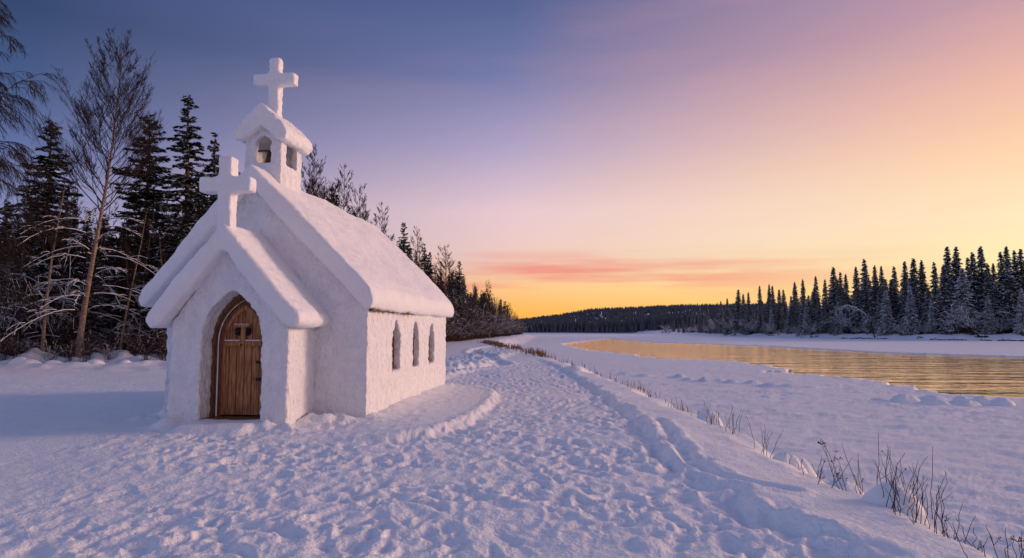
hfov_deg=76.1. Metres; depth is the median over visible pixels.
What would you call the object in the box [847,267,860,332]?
spruce tree
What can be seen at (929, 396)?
snow mound
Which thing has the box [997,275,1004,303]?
spruce tree
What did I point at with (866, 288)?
spruce tree
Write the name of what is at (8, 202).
spruce tree
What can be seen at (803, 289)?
spruce tree
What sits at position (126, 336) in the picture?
frosted bush
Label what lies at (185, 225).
spruce tree
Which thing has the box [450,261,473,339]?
spruce tree
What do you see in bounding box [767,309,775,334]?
snowy spruce
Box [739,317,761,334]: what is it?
frosted bush
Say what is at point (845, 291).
spruce tree
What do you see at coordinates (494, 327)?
frosted bush
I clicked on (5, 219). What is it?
birch tree
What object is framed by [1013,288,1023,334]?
snowy spruce
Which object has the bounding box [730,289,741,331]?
spruce tree
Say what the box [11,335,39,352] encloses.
frosted bush
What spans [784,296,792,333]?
spruce tree
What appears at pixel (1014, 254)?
spruce tree
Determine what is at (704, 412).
snow mound
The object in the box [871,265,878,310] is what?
spruce tree
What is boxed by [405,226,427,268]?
birch tree
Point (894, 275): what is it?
spruce tree
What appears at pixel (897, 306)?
spruce tree
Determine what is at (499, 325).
frosted bush
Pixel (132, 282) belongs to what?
tree
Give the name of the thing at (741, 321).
frosted bush
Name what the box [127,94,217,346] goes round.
spruce tree
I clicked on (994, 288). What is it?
spruce tree
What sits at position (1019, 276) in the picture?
spruce tree
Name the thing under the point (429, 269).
spruce tree
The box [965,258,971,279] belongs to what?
spruce tree
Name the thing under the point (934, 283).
spruce tree
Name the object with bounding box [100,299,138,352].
frosted bush
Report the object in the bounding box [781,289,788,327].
spruce tree
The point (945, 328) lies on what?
frosted bush
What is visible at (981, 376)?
river water
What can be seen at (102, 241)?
spruce tree
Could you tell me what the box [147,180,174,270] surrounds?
birch tree
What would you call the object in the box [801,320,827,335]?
frosted bush
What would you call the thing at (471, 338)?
frosted bush
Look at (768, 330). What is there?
frosted bush
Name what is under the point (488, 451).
snow ground
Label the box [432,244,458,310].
birch tree
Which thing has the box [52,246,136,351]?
frosted bush
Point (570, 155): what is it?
sky
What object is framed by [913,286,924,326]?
spruce tree
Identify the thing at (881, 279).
spruce tree
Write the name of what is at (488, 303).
birch tree
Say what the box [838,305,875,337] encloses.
bowed birch
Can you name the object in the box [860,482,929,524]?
snow mound
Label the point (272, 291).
chapel
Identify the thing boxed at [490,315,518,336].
frosted bush
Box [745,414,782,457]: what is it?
dry weed
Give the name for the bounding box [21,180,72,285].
spruce tree
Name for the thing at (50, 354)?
frosted bush
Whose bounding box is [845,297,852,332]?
spruce tree
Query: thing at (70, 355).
frosted bush
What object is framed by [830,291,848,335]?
spruce tree
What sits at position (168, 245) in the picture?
spruce tree
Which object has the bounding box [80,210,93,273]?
spruce tree
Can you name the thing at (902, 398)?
snow mound
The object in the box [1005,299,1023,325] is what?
frosted bush
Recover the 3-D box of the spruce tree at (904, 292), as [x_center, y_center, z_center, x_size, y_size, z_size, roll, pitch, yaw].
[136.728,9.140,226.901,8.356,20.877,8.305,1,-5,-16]
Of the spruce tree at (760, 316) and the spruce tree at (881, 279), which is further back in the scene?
the spruce tree at (760, 316)
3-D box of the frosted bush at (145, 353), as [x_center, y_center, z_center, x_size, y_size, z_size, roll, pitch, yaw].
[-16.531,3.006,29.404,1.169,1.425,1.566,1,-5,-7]
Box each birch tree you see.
[0,27,167,357]
[0,176,11,324]
[1,196,41,352]
[23,158,81,351]
[51,176,94,353]
[52,179,84,300]
[59,204,112,311]
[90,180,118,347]
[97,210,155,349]
[104,202,141,351]
[110,212,143,350]
[125,213,159,353]
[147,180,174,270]
[152,234,170,348]
[157,200,183,260]
[300,178,318,196]
[301,144,340,205]
[332,163,361,216]
[347,183,371,223]
[372,202,399,247]
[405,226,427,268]
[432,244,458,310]
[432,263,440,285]
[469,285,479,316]
[481,282,496,337]
[505,304,512,321]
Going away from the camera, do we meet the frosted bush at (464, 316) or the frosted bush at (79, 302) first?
the frosted bush at (79, 302)
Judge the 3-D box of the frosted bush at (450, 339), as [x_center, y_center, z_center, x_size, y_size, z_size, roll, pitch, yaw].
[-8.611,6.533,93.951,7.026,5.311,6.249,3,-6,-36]
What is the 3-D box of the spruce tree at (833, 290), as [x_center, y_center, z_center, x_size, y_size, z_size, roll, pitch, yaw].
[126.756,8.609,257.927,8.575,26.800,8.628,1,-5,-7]
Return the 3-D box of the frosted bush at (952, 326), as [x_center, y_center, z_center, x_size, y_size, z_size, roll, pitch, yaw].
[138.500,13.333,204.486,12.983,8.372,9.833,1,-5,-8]
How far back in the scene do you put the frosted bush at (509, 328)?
187.84 m
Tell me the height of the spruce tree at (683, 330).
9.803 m
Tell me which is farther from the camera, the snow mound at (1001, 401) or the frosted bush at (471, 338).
the frosted bush at (471, 338)
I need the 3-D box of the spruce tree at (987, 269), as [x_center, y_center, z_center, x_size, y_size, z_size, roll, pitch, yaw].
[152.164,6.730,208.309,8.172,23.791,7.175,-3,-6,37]
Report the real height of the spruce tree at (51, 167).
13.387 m
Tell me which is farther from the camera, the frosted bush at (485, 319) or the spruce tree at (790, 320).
the spruce tree at (790, 320)
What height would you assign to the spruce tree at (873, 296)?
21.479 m
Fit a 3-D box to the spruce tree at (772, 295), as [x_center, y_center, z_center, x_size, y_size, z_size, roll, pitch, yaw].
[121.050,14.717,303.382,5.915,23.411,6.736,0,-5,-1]
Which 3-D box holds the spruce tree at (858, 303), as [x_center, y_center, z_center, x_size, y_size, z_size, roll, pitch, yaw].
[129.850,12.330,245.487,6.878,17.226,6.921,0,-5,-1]
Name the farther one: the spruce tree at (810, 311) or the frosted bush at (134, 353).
the spruce tree at (810, 311)
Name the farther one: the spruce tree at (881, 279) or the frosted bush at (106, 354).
the spruce tree at (881, 279)
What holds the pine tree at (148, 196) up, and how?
on the snow ground at (488, 451)
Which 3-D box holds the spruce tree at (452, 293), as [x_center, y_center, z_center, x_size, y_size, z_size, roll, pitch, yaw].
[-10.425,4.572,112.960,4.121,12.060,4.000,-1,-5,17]
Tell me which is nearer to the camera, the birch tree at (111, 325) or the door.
the door
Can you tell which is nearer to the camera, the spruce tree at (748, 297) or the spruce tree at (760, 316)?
the spruce tree at (760, 316)
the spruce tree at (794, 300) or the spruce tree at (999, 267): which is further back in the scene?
the spruce tree at (794, 300)
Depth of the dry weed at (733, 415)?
10.99 m
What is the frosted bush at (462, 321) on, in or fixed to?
on the snow ground at (488, 451)
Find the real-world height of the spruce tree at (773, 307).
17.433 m
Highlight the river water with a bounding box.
[563,339,1023,397]
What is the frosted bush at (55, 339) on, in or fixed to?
on the snow ground at (488, 451)
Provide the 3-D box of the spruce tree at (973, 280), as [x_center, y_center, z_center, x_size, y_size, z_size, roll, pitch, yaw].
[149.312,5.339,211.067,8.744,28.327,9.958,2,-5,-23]
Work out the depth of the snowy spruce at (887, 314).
227.44 m
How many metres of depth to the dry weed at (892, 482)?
6.20 m
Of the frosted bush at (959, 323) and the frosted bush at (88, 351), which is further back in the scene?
the frosted bush at (959, 323)
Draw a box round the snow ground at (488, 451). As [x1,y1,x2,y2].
[0,307,1023,557]
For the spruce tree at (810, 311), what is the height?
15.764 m
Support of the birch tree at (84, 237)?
on the snow ground at (488, 451)
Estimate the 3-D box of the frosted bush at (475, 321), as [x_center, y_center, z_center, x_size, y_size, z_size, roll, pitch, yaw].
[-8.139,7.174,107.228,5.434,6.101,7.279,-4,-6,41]
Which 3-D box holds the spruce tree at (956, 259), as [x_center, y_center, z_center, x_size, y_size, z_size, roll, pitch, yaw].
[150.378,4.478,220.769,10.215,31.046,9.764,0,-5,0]
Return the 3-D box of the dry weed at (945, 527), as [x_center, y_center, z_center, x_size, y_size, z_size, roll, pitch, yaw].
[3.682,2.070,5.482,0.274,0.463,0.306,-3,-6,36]
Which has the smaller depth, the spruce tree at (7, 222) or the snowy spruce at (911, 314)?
the spruce tree at (7, 222)
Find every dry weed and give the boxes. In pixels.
[703,407,733,424]
[715,411,742,433]
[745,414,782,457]
[801,456,842,479]
[817,439,905,493]
[873,447,932,518]
[877,434,903,483]
[885,471,947,536]
[932,498,971,545]
[940,516,1008,557]
[944,517,1023,557]
[977,542,1021,557]
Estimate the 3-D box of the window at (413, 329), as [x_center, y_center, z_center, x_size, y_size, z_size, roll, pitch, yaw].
[-2.435,1.529,15.565,0.060,1.160,0.660,0,-5,6]
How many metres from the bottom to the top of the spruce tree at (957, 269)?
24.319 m
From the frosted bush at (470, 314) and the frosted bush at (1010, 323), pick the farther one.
the frosted bush at (1010, 323)
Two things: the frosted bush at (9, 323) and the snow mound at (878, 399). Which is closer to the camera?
the snow mound at (878, 399)
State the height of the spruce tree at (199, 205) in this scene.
10.151 m
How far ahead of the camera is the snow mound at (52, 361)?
28.36 m
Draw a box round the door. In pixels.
[221,305,262,414]
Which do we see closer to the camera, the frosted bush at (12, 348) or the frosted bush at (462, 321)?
the frosted bush at (12, 348)
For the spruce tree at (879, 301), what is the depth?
235.74 m
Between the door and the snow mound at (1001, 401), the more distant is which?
the snow mound at (1001, 401)
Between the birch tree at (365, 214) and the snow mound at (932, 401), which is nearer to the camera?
the snow mound at (932, 401)
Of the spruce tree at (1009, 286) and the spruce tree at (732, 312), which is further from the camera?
the spruce tree at (732, 312)
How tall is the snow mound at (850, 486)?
0.312 m
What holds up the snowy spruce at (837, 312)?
on the snow ground at (488, 451)
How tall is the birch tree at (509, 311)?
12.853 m
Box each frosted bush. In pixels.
[0,231,134,356]
[0,236,117,357]
[0,265,117,347]
[0,281,91,354]
[0,330,16,360]
[0,331,30,358]
[1,236,148,354]
[2,258,135,344]
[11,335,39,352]
[24,306,103,356]
[30,337,77,362]
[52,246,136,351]
[56,339,77,360]
[59,272,156,353]
[70,328,101,361]
[89,334,123,359]
[93,301,147,351]
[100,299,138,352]
[101,306,156,354]
[117,318,145,355]
[127,298,163,353]
[131,332,157,360]
[146,328,167,360]
[445,295,469,338]
[446,295,469,342]
[446,295,481,340]
[446,311,465,341]
[447,291,487,340]
[450,307,472,341]
[451,293,484,340]
[466,305,492,338]
[466,307,482,339]
[468,310,500,338]
[468,315,484,339]
[470,303,498,338]
[474,311,495,338]
[475,301,509,337]
[477,314,493,338]
[479,311,502,337]
[485,311,505,337]
[485,313,515,337]
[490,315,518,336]
[503,319,516,335]
[706,317,716,333]
[713,316,736,333]
[729,317,754,330]
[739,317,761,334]
[761,323,778,334]
[789,325,803,336]
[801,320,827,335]
[812,309,875,333]
[861,314,876,332]
[886,321,905,333]
[894,324,903,334]
[914,324,926,334]
[925,322,935,333]
[928,310,968,334]
[934,301,1006,334]
[941,322,955,333]
[942,305,975,333]
[991,314,1007,333]
[996,307,1016,332]
[997,316,1014,332]
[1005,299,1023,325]
[1014,320,1023,335]
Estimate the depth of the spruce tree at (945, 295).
210.78 m
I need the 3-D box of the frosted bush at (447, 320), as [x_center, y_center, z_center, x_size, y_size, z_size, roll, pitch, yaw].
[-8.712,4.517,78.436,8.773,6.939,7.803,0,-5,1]
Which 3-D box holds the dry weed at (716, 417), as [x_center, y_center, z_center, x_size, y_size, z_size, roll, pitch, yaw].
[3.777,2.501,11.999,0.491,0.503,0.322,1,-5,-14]
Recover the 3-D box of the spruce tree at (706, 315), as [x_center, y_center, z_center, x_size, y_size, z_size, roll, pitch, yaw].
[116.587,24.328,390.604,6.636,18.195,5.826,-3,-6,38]
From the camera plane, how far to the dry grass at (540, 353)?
44.30 m
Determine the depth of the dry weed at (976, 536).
5.19 m
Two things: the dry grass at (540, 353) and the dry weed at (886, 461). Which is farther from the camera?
the dry grass at (540, 353)
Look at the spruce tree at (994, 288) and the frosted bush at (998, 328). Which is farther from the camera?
the spruce tree at (994, 288)
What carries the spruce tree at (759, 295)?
on the snow ground at (488, 451)
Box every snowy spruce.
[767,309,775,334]
[800,299,812,335]
[833,302,843,335]
[876,290,895,335]
[902,285,919,335]
[924,300,938,333]
[947,269,983,334]
[980,295,998,334]
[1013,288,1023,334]
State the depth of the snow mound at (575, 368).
26.07 m
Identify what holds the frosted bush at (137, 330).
on the snow ground at (488, 451)
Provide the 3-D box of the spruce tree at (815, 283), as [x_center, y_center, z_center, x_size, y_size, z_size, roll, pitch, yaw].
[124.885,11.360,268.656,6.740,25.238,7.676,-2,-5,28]
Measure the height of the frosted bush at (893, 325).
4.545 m
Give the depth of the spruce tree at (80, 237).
54.11 m
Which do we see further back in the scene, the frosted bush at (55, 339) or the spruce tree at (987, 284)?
the spruce tree at (987, 284)
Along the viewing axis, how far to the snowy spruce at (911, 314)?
219.12 m
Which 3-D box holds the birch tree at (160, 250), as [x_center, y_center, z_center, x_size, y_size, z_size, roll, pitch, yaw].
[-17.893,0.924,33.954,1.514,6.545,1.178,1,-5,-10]
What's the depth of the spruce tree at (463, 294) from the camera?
135.16 m
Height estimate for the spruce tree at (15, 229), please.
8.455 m
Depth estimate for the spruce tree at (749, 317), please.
312.54 m
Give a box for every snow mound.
[8,357,26,363]
[19,359,40,363]
[43,360,62,363]
[86,359,104,364]
[118,359,131,363]
[562,365,587,372]
[697,409,722,425]
[772,452,807,473]
[793,454,816,476]
[827,479,863,494]
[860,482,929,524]
[870,398,887,400]
[889,394,920,402]
[918,395,949,402]
[918,398,949,404]
[950,396,971,402]
[955,400,982,406]
[972,396,991,404]
[992,397,1015,405]
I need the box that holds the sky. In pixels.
[0,0,1023,318]
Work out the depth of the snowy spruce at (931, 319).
211.59 m
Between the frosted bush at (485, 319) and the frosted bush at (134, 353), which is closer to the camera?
the frosted bush at (134, 353)
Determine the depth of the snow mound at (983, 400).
25.54 m
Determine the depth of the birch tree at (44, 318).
31.67 m
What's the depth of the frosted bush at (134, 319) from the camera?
37.37 m
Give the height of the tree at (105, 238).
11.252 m
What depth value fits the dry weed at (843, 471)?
7.13 m
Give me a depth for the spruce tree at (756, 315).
311.44 m
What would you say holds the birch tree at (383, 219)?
on the snow ground at (488, 451)
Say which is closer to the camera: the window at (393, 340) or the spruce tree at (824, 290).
the window at (393, 340)
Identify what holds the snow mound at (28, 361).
on the snow ground at (488, 451)
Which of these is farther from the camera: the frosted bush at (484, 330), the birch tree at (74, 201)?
the frosted bush at (484, 330)
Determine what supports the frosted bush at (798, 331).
on the snow ground at (488, 451)
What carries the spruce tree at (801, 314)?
on the snow ground at (488, 451)
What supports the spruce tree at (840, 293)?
on the snow ground at (488, 451)
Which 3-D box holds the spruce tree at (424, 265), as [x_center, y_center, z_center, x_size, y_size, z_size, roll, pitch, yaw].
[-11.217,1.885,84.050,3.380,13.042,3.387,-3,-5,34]
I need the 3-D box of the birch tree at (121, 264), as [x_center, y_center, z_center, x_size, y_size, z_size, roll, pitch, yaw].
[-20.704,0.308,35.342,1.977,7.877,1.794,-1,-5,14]
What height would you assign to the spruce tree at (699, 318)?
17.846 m
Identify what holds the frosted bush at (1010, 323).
on the snow ground at (488, 451)
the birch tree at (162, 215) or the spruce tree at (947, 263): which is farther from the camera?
the spruce tree at (947, 263)
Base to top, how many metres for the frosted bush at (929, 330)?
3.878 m
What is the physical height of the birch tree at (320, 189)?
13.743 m
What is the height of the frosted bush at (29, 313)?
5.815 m
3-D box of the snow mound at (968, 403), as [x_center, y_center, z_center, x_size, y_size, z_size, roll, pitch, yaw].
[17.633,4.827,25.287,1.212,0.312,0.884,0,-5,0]
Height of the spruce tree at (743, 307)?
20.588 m
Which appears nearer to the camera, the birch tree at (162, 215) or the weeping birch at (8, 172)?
the weeping birch at (8, 172)
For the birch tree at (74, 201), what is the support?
on the snow ground at (488, 451)
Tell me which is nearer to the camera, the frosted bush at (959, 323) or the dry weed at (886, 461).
the dry weed at (886, 461)
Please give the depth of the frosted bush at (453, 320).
90.11 m
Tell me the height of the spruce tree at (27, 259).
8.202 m
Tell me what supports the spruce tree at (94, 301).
on the snow ground at (488, 451)
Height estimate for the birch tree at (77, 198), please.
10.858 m
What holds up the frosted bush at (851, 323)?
on the snow ground at (488, 451)
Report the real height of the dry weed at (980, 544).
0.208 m
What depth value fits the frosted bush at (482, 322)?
122.84 m
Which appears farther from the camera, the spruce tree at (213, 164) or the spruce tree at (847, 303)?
the spruce tree at (847, 303)
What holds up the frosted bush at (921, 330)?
on the snow ground at (488, 451)
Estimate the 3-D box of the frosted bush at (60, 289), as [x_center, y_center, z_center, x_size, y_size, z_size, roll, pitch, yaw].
[-26.398,1.234,38.244,8.090,6.534,8.829,4,-6,-40]
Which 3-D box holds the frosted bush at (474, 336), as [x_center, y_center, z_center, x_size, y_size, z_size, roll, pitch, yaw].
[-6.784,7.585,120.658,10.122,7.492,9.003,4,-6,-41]
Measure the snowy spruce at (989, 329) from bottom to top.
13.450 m
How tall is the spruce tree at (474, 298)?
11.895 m
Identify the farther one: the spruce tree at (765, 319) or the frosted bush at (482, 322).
the spruce tree at (765, 319)
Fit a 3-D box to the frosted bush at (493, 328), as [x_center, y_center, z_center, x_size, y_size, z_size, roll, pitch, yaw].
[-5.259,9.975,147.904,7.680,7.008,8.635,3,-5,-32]
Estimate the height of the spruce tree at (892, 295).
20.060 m
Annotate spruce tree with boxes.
[0,119,104,352]
[0,200,14,243]
[0,202,12,342]
[0,205,57,354]
[8,217,25,343]
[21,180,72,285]
[69,200,87,282]
[69,239,111,355]
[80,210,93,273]
[95,214,110,325]
[99,224,132,349]
[106,234,114,274]
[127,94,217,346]
[130,216,178,352]
[157,207,193,351]
[166,171,210,344]
[196,132,219,214]
[397,222,412,258]
[419,243,428,276]
[425,252,436,282]
[448,276,455,304]
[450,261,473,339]
[460,279,468,311]
[476,293,488,320]
[681,319,686,332]
[689,308,696,331]
[696,306,700,332]
[698,312,704,332]
[703,305,709,332]
[714,316,719,333]
[716,301,724,333]
[723,298,732,334]
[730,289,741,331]
[731,303,736,323]
[738,294,745,333]
[742,301,753,334]
[744,292,752,325]
[752,309,758,332]
[755,286,763,318]
[755,303,763,332]
[760,308,767,333]
[765,284,770,321]
[768,286,775,324]
[769,297,778,331]
[774,289,785,332]
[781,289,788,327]
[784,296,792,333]
[785,305,794,334]
[786,282,799,333]
[793,302,800,330]
[797,279,805,328]
[797,298,804,333]
[802,295,814,333]
[810,276,821,310]
[810,288,820,331]
[813,296,822,333]
[818,300,829,333]
[820,279,828,329]
[825,267,843,332]
[829,280,844,328]
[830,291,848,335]
[838,272,843,292]
[842,274,851,316]
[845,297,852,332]
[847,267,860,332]
[849,289,867,333]
[855,259,877,332]
[869,280,875,311]
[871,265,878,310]
[871,287,882,332]
[875,282,896,332]
[876,266,885,306]
[888,280,899,321]
[889,266,900,301]
[893,296,900,332]
[894,275,914,332]
[899,261,911,300]
[908,258,924,313]
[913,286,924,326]
[918,260,928,313]
[920,287,935,332]
[927,262,940,321]
[927,264,955,333]
[939,246,957,320]
[950,247,962,290]
[951,264,961,310]
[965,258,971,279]
[966,252,984,332]
[975,246,990,312]
[977,273,1002,330]
[979,263,1002,332]
[990,263,1007,332]
[996,246,1019,331]
[996,252,1004,283]
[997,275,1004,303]
[1011,250,1019,303]
[1013,249,1023,317]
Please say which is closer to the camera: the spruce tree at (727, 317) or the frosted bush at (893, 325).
the frosted bush at (893, 325)
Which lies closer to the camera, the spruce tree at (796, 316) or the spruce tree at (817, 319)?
the spruce tree at (817, 319)
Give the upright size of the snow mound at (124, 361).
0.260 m
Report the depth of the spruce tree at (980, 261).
211.88 m
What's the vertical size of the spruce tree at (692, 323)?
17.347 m
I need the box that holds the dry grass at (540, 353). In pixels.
[478,339,711,421]
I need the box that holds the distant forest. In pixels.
[511,303,787,332]
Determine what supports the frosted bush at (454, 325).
on the snow ground at (488, 451)
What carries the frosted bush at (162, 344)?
on the snow ground at (488, 451)
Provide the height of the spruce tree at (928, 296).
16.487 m
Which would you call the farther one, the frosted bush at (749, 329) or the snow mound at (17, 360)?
the frosted bush at (749, 329)
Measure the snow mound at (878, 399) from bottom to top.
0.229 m
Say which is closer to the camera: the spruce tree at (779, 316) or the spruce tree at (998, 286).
the spruce tree at (998, 286)
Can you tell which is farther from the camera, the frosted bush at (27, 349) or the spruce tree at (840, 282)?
the spruce tree at (840, 282)
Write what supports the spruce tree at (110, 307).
on the snow ground at (488, 451)
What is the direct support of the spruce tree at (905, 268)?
on the snow ground at (488, 451)
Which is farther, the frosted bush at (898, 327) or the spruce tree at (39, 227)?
the frosted bush at (898, 327)
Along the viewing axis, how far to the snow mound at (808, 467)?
9.85 m
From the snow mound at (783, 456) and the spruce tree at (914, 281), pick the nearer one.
the snow mound at (783, 456)
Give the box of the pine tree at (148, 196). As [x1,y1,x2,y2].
[90,114,180,349]
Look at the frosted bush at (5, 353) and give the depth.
30.37 m
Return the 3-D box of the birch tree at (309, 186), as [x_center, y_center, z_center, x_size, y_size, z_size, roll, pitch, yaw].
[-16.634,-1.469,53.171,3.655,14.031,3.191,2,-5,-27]
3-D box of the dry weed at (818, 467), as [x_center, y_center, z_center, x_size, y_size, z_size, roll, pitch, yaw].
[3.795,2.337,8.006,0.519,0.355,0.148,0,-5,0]
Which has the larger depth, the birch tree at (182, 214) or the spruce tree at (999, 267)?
the spruce tree at (999, 267)
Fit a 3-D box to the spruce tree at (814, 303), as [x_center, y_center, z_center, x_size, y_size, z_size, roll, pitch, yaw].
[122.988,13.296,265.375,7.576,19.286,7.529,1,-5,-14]
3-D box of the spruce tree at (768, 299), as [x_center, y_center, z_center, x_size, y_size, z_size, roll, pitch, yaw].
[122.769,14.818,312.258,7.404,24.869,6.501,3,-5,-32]
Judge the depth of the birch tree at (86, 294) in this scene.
31.70 m
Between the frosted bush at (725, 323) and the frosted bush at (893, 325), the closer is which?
the frosted bush at (893, 325)
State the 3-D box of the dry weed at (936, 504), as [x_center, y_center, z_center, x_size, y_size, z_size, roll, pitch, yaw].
[3.699,1.998,5.800,0.565,0.562,0.656,-1,-5,11]
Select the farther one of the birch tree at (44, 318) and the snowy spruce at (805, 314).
the snowy spruce at (805, 314)
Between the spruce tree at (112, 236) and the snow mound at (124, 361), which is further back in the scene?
the spruce tree at (112, 236)
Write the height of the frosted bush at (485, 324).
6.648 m
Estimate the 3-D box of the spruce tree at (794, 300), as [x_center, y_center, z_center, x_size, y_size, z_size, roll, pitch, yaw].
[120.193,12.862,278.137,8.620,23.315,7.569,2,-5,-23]
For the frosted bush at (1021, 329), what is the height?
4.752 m
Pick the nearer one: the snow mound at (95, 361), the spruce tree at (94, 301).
the snow mound at (95, 361)
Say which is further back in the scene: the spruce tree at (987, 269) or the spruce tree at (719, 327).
the spruce tree at (719, 327)
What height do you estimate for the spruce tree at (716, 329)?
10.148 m
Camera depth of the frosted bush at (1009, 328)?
201.58 m
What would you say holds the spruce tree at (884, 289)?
on the snow ground at (488, 451)
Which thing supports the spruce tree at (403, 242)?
on the snow ground at (488, 451)
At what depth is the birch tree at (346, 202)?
48.93 m
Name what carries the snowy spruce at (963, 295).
on the snow ground at (488, 451)
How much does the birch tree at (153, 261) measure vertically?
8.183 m
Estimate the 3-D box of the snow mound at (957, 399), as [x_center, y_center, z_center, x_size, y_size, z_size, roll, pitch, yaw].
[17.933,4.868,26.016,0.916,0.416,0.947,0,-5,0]
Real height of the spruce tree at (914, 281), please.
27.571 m
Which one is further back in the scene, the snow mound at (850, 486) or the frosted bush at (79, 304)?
the frosted bush at (79, 304)
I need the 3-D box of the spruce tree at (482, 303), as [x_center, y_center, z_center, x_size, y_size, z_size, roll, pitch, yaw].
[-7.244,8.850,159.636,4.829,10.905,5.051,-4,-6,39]
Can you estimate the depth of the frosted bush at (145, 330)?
35.28 m
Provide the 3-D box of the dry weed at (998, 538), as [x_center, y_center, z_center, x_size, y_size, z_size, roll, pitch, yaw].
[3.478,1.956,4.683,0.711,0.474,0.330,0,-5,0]
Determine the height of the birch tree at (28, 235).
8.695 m
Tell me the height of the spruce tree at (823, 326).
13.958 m
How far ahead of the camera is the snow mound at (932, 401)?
25.37 m
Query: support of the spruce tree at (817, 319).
on the snow ground at (488, 451)
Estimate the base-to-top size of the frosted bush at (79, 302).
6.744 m
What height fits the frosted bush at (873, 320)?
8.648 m
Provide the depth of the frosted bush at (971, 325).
198.11 m
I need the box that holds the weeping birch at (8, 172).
[0,1,72,322]
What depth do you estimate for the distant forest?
833.58 m
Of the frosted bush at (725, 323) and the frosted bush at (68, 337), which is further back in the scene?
the frosted bush at (725, 323)
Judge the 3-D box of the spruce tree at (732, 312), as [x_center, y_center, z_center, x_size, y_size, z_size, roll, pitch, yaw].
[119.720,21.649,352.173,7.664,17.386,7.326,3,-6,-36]
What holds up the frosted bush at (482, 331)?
on the snow ground at (488, 451)
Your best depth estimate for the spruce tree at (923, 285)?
235.70 m
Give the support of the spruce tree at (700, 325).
on the snow ground at (488, 451)

